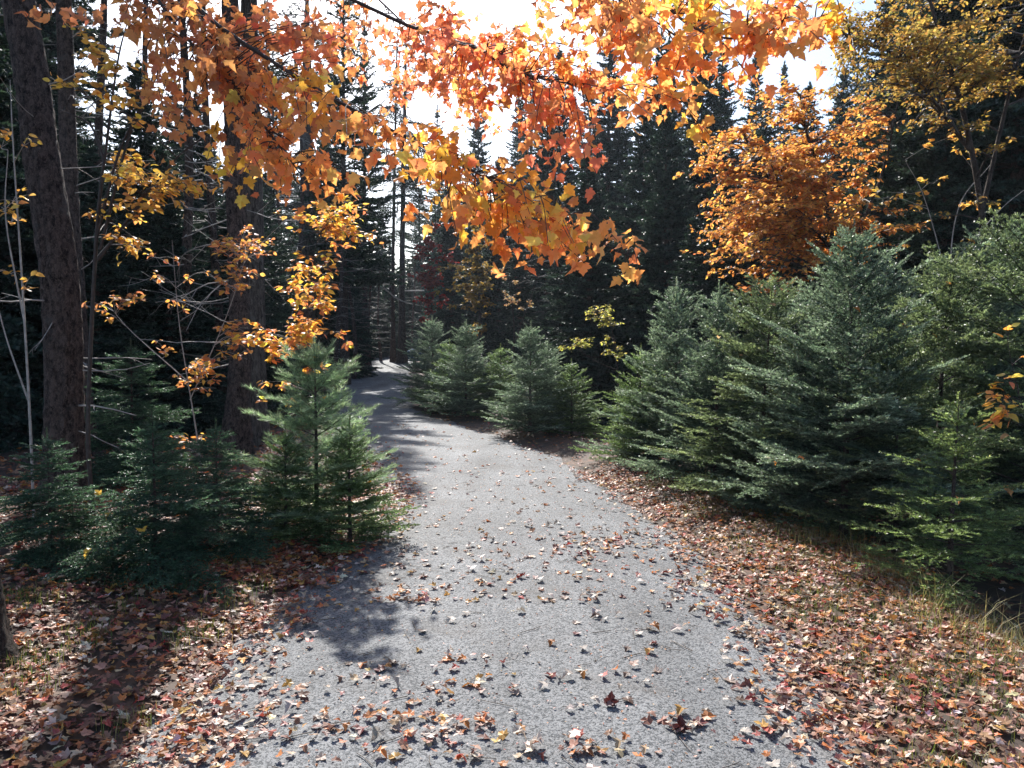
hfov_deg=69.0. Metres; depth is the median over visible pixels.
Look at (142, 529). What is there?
caught leaf
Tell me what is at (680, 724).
fallen leaf
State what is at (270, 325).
spruce tree
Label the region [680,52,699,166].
spruce tree
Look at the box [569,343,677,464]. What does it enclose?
young spruce
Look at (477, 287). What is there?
beech tree
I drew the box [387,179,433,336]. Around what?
pine tree
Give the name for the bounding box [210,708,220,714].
fallen leaf
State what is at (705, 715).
fallen leaf
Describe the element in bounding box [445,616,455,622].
fallen leaf
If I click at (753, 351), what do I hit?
young spruce
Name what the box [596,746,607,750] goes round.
fallen leaf
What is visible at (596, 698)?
fallen leaf
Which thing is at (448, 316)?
spruce tree
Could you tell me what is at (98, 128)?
bare tree
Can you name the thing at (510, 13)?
sky
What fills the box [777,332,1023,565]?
young spruce
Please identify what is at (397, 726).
fallen leaf
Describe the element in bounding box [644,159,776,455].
spruce tree
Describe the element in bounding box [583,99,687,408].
spruce tree
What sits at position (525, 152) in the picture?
pine tree
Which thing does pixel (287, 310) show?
spruce tree
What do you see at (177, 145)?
spruce tree
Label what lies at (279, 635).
fallen leaf
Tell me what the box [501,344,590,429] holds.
young spruce
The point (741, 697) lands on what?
fallen leaf
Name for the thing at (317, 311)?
spruce tree
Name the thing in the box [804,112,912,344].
spruce tree
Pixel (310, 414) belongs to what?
pine sapling
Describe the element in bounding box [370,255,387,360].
bare tree
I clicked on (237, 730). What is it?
fallen leaf
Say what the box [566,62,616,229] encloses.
pine tree
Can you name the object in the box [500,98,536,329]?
spruce tree
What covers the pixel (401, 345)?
pine tree
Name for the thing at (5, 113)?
spruce tree
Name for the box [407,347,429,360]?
young spruce
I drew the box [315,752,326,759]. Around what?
fallen leaf
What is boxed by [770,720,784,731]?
fallen leaf
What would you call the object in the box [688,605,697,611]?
fallen leaf
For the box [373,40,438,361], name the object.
pine tree
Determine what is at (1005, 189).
spruce tree
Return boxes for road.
[113,355,868,767]
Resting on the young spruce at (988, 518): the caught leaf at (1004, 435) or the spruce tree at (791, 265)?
the caught leaf at (1004, 435)
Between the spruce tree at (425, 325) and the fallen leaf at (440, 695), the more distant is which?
the spruce tree at (425, 325)
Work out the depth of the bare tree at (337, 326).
21.93 m
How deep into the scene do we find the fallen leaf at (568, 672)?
3.48 m
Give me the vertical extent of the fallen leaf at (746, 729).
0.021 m
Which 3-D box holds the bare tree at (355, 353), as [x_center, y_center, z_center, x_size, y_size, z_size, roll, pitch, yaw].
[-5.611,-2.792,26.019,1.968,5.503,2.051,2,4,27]
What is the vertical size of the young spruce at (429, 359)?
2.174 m
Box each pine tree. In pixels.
[46,7,110,173]
[241,0,272,445]
[258,0,316,280]
[266,0,345,374]
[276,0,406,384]
[337,16,407,365]
[372,42,439,362]
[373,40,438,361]
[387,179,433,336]
[405,105,455,295]
[497,72,545,286]
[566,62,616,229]
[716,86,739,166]
[821,26,871,217]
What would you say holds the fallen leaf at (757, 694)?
on the road
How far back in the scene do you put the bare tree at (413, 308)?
41.88 m
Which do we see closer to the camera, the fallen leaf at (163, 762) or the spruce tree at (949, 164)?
the fallen leaf at (163, 762)
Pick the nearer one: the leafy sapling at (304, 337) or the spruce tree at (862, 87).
the leafy sapling at (304, 337)
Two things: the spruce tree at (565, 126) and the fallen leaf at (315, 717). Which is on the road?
the fallen leaf at (315, 717)
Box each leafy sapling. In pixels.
[224,188,383,406]
[558,304,626,432]
[976,321,1023,429]
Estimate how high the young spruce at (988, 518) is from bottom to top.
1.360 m
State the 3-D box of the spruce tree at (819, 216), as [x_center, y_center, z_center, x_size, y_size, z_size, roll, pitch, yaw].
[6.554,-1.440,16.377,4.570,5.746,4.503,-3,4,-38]
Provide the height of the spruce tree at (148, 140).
7.124 m
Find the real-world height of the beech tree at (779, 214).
6.173 m
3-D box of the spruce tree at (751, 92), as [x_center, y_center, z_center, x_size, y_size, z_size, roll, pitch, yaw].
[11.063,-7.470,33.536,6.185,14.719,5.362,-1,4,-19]
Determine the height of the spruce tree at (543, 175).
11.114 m
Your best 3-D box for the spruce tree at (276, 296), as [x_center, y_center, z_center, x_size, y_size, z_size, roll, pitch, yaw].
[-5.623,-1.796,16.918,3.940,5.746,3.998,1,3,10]
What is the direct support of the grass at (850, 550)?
on the ground at (988, 587)
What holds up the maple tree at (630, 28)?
on the ground at (988, 587)
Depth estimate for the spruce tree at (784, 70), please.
38.99 m
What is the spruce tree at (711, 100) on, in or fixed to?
on the ground at (988, 587)
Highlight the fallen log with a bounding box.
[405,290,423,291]
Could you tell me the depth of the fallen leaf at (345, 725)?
3.02 m
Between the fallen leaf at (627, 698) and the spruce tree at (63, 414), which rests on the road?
the fallen leaf at (627, 698)
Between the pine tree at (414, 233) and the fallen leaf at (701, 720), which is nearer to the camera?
the fallen leaf at (701, 720)
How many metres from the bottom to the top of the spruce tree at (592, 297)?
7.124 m
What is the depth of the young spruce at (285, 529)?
5.79 m
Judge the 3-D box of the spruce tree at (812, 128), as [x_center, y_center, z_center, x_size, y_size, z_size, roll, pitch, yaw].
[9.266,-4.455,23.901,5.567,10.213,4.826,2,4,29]
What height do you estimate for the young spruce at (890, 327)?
2.767 m
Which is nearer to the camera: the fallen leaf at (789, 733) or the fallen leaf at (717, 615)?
the fallen leaf at (789, 733)
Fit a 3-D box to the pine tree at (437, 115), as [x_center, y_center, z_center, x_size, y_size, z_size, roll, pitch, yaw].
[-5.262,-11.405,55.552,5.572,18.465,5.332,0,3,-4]
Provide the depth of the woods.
51.78 m
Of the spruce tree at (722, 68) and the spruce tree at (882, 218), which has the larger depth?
the spruce tree at (722, 68)
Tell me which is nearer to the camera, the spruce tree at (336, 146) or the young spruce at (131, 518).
the young spruce at (131, 518)
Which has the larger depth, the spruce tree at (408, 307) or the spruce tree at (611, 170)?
the spruce tree at (408, 307)
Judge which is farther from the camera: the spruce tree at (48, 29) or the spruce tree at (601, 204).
the spruce tree at (601, 204)
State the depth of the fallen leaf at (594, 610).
4.28 m
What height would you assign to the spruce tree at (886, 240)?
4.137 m
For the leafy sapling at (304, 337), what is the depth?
7.07 m
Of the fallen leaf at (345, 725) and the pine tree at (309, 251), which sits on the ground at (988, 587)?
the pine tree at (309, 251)
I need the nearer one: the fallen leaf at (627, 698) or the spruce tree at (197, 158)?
the fallen leaf at (627, 698)
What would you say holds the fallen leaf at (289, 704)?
on the road
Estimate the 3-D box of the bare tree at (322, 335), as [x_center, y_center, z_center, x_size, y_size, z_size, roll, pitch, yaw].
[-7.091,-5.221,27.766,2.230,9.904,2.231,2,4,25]
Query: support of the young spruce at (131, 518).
on the ground at (988, 587)
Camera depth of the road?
3.89 m
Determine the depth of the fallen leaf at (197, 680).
3.47 m
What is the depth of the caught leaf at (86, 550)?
4.39 m
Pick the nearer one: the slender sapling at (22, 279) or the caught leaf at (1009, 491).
the caught leaf at (1009, 491)
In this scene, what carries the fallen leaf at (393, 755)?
on the road
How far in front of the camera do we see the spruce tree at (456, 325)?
32.67 m
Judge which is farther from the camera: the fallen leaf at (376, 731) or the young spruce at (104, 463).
the young spruce at (104, 463)
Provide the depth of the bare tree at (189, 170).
11.41 m
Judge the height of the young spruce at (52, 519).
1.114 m
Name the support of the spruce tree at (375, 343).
on the ground at (988, 587)
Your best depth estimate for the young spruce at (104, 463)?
7.51 m
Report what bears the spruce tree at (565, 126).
on the ground at (988, 587)
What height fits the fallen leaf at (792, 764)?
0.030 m
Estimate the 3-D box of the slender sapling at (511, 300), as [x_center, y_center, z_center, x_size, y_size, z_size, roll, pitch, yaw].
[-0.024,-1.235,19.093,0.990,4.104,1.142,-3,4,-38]
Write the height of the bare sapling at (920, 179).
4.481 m
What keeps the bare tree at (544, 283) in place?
on the ground at (988, 587)
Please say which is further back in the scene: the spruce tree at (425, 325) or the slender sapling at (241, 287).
the spruce tree at (425, 325)
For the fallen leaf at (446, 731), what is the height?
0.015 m
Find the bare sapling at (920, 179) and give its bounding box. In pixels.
[870,129,1023,258]
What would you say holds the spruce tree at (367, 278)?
on the ground at (988, 587)
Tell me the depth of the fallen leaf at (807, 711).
3.11 m
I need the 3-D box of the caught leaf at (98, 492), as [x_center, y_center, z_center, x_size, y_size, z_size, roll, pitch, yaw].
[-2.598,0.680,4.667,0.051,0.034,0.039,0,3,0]
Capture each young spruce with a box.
[0,427,136,581]
[28,337,219,489]
[37,411,247,598]
[145,418,291,560]
[224,425,339,547]
[269,416,421,552]
[377,315,464,405]
[406,338,488,415]
[407,319,517,416]
[407,347,429,360]
[454,343,526,420]
[480,320,598,435]
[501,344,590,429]
[539,358,614,439]
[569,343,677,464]
[573,277,759,476]
[611,279,780,489]
[643,272,862,501]
[694,321,890,525]
[695,219,1022,542]
[704,279,862,506]
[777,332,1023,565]
[816,274,1016,513]
[817,241,1023,560]
[835,391,1023,608]
[885,207,1023,583]
[898,217,1023,502]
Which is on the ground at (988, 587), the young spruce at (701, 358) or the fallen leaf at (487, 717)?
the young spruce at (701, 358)
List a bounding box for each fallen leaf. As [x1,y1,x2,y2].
[121,754,134,759]
[159,759,168,766]
[169,744,187,753]
[179,752,191,759]
[190,706,204,718]
[193,675,206,682]
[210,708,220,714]
[233,727,244,733]
[241,750,250,756]
[258,690,269,695]
[276,632,284,638]
[281,662,290,666]
[284,700,296,713]
[313,715,320,720]
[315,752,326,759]
[341,722,350,730]
[371,724,384,741]
[387,658,398,663]
[388,752,404,758]
[390,722,401,730]
[391,673,400,687]
[424,730,437,737]
[426,684,434,689]
[434,692,443,701]
[442,727,454,733]
[443,656,454,660]
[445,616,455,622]
[475,715,491,723]
[498,760,508,765]
[507,688,519,694]
[512,724,526,739]
[528,731,543,745]
[538,681,548,689]
[547,639,554,646]
[562,668,572,678]
[565,704,573,708]
[574,701,582,707]
[584,763,600,767]
[590,606,600,613]
[590,695,599,702]
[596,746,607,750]
[604,691,618,706]
[623,696,633,703]
[644,647,653,654]
[650,621,659,630]
[652,664,662,671]
[670,623,681,630]
[672,714,691,733]
[674,704,687,714]
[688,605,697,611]
[693,716,708,725]
[701,710,715,719]
[713,613,723,619]
[721,654,733,661]
[722,695,733,702]
[723,674,737,682]
[736,695,744,700]
[740,727,750,732]
[753,639,761,647]
[753,686,760,697]
[766,759,779,766]
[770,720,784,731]
[779,728,796,740]
[787,760,796,767]
[800,706,813,723]
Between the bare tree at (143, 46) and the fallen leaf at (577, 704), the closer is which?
the fallen leaf at (577, 704)
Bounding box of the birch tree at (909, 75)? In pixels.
[817,0,1023,327]
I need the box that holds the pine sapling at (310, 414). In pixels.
[218,335,399,527]
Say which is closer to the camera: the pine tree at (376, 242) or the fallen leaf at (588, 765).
the fallen leaf at (588, 765)
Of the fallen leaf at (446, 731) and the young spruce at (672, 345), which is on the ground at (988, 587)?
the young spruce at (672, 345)
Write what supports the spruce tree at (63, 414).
on the ground at (988, 587)
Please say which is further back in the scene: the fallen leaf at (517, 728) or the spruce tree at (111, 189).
the spruce tree at (111, 189)
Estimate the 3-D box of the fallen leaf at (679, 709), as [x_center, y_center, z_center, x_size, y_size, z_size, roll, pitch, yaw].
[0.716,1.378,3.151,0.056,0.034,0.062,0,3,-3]
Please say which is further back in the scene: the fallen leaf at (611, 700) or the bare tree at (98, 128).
the bare tree at (98, 128)
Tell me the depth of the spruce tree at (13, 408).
9.97 m
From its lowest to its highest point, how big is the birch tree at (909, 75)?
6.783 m
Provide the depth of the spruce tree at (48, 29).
14.82 m
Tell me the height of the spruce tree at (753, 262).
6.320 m
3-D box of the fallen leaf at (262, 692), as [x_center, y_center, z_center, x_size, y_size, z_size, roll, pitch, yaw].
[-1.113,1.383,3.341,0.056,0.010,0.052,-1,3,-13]
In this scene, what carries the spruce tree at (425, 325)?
on the ground at (988, 587)
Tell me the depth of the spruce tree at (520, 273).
23.67 m
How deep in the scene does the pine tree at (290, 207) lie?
32.01 m
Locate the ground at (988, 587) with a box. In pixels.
[0,357,1023,767]
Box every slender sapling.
[0,82,44,527]
[42,10,237,514]
[82,210,286,472]
[502,257,539,384]
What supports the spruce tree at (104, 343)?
on the ground at (988, 587)
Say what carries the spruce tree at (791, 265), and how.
on the ground at (988, 587)
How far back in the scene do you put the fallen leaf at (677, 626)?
4.05 m
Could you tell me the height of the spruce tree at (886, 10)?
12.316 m
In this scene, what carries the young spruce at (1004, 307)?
on the ground at (988, 587)
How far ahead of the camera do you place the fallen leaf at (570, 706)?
3.18 m
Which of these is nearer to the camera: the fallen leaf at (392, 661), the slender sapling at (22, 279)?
the fallen leaf at (392, 661)
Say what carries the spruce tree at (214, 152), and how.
on the ground at (988, 587)
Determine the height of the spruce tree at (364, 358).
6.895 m
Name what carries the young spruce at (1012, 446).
on the ground at (988, 587)
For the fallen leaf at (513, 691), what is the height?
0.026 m
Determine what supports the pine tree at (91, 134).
on the ground at (988, 587)
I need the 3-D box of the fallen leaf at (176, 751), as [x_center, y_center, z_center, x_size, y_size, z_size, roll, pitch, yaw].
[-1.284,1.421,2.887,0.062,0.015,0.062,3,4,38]
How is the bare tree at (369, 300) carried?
on the ground at (988, 587)
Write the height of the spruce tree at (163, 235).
5.056 m
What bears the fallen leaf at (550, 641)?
on the road
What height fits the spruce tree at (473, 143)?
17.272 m
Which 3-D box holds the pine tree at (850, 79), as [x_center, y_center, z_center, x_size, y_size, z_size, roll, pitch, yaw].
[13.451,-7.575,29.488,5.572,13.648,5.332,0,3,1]
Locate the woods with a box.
[121,149,610,351]
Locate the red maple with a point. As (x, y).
(428, 280)
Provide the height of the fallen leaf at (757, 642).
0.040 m
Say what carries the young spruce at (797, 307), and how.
on the ground at (988, 587)
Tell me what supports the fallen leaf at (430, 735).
on the road
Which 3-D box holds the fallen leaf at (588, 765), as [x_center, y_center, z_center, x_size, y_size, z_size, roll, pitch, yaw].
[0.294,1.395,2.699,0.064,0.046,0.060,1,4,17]
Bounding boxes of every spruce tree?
[0,0,124,310]
[0,0,152,497]
[0,6,100,453]
[0,68,89,421]
[3,89,146,410]
[12,138,208,441]
[55,0,128,457]
[85,57,228,406]
[93,142,269,436]
[102,158,127,262]
[124,0,311,454]
[153,76,217,255]
[170,93,294,389]
[189,154,323,422]
[202,134,225,260]
[219,165,327,401]
[263,190,342,407]
[288,114,380,363]
[315,242,383,378]
[333,144,382,356]
[352,251,384,359]
[361,259,396,356]
[372,221,397,335]
[382,276,424,356]
[407,184,470,363]
[413,232,450,347]
[438,241,495,369]
[445,77,503,328]
[457,154,531,382]
[476,237,549,397]
[483,117,576,383]
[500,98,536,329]
[515,250,583,399]
[517,44,585,332]
[526,152,649,426]
[566,22,639,301]
[567,176,622,361]
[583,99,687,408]
[600,103,717,418]
[607,29,688,301]
[610,89,635,204]
[629,36,690,231]
[631,213,717,426]
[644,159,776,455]
[669,24,742,284]
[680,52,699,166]
[685,43,758,301]
[702,173,772,344]
[726,238,830,418]
[735,52,781,264]
[742,92,782,276]
[752,195,846,345]
[762,80,844,333]
[769,61,799,196]
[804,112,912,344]
[816,65,861,245]
[821,0,1018,360]
[823,0,913,317]
[839,223,911,446]
[849,4,985,255]
[850,0,922,178]
[889,63,1007,359]
[891,0,1023,381]
[898,14,1015,221]
[934,239,1016,494]
[974,232,1023,502]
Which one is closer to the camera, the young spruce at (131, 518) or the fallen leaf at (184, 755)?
the fallen leaf at (184, 755)
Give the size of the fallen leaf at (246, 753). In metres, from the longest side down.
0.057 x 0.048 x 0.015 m
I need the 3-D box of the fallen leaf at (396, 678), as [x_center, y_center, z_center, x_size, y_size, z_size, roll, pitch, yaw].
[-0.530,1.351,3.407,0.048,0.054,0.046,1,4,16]
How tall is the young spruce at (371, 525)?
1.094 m
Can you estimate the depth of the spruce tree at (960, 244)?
9.53 m
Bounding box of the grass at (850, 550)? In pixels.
[0,466,1023,767]
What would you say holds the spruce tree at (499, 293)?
on the ground at (988, 587)
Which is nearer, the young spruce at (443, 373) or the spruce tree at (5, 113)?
the spruce tree at (5, 113)
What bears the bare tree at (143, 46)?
on the ground at (988, 587)
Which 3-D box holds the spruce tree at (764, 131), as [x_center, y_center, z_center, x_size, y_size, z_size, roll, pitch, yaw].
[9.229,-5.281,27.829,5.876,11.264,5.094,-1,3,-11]
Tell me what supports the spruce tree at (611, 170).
on the ground at (988, 587)
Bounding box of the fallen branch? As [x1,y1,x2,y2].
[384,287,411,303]
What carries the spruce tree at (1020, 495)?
on the ground at (988, 587)
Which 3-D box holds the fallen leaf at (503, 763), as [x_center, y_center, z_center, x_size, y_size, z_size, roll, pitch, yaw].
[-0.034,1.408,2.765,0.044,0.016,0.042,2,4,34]
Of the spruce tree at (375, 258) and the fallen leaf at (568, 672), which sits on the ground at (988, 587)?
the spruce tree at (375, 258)
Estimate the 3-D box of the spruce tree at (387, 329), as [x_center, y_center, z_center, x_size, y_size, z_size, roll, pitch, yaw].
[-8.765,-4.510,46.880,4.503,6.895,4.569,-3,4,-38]
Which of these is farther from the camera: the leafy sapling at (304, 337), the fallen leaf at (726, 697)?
the leafy sapling at (304, 337)
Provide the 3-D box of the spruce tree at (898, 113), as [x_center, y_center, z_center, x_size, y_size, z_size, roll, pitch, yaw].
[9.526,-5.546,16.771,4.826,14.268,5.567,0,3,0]
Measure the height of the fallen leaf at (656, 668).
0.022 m
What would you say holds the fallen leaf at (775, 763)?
on the road
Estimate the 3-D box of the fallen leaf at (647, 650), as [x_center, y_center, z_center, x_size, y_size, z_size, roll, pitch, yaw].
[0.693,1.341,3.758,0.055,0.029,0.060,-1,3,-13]
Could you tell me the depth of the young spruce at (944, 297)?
6.48 m
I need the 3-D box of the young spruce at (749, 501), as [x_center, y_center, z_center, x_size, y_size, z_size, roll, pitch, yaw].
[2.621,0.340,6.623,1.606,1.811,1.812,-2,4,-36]
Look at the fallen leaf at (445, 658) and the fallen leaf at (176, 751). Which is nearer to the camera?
the fallen leaf at (176, 751)
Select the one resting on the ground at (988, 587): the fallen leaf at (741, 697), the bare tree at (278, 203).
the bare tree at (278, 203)
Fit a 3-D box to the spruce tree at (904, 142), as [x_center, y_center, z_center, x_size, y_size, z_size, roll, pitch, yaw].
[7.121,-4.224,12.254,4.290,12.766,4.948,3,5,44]
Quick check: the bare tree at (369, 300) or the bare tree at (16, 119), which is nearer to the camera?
the bare tree at (16, 119)
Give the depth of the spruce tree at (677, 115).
31.11 m
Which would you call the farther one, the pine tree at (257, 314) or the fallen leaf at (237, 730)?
the pine tree at (257, 314)
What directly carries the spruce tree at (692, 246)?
on the ground at (988, 587)
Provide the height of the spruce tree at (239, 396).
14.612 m
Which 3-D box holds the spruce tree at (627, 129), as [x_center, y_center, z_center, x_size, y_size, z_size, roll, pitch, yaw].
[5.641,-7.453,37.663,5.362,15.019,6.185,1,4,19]
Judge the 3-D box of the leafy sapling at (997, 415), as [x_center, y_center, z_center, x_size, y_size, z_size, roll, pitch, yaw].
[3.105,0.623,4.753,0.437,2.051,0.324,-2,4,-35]
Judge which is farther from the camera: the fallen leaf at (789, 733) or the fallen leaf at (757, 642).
the fallen leaf at (757, 642)
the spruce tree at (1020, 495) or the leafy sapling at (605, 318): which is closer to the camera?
the spruce tree at (1020, 495)
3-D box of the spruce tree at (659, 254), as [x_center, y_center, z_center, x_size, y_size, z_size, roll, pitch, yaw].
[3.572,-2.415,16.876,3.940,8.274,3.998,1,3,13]
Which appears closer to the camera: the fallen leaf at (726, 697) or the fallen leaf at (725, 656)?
the fallen leaf at (726, 697)
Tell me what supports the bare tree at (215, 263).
on the ground at (988, 587)
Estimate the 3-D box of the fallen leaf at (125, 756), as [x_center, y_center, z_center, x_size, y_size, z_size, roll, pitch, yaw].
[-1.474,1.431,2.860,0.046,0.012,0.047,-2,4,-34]
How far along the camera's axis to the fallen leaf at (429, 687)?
3.37 m
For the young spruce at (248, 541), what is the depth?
5.37 m
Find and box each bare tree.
[0,1,56,193]
[48,0,148,386]
[94,0,209,241]
[125,0,228,418]
[146,0,269,408]
[262,75,298,327]
[270,56,329,387]
[313,206,379,389]
[315,113,336,371]
[328,235,381,378]
[355,238,385,354]
[367,253,390,364]
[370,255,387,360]
[405,263,427,348]
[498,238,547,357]
[520,260,569,312]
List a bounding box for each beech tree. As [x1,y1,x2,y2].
[433,215,501,381]
[671,73,930,349]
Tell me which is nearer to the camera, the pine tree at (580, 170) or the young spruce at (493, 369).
the young spruce at (493, 369)
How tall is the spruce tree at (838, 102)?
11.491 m
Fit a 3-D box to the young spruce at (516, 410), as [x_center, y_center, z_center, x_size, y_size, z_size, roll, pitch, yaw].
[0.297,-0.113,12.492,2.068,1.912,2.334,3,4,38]
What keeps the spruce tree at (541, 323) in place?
on the ground at (988, 587)
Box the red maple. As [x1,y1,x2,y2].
[407,222,459,365]
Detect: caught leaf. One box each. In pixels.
[83,548,91,557]
[94,490,101,495]
[136,525,147,531]
[1000,433,1008,439]
[1003,485,1013,494]
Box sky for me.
[37,0,885,285]
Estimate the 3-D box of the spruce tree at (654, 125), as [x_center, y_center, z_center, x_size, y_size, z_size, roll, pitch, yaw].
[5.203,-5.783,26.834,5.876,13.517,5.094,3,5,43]
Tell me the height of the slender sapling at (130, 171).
3.958 m
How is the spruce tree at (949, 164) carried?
on the ground at (988, 587)
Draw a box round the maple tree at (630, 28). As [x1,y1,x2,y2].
[0,0,858,666]
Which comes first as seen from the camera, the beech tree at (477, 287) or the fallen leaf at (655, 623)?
the fallen leaf at (655, 623)
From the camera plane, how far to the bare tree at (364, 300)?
28.88 m
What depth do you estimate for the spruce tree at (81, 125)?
12.28 m
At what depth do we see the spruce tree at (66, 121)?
9.00 m
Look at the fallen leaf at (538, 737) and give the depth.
2.87 m
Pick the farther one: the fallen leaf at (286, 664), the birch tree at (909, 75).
the birch tree at (909, 75)
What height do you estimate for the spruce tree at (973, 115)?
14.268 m
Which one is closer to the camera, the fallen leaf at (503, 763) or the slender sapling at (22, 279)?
the fallen leaf at (503, 763)
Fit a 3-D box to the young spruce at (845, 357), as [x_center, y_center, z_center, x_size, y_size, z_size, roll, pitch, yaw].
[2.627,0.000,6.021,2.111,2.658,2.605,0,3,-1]
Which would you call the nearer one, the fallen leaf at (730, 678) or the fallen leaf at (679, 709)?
the fallen leaf at (679, 709)
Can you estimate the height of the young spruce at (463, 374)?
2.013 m
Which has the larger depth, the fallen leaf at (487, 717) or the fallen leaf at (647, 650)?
the fallen leaf at (647, 650)
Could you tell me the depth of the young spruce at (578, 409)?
12.53 m
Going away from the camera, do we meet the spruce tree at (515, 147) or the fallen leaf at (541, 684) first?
the fallen leaf at (541, 684)
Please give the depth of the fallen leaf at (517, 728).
2.93 m

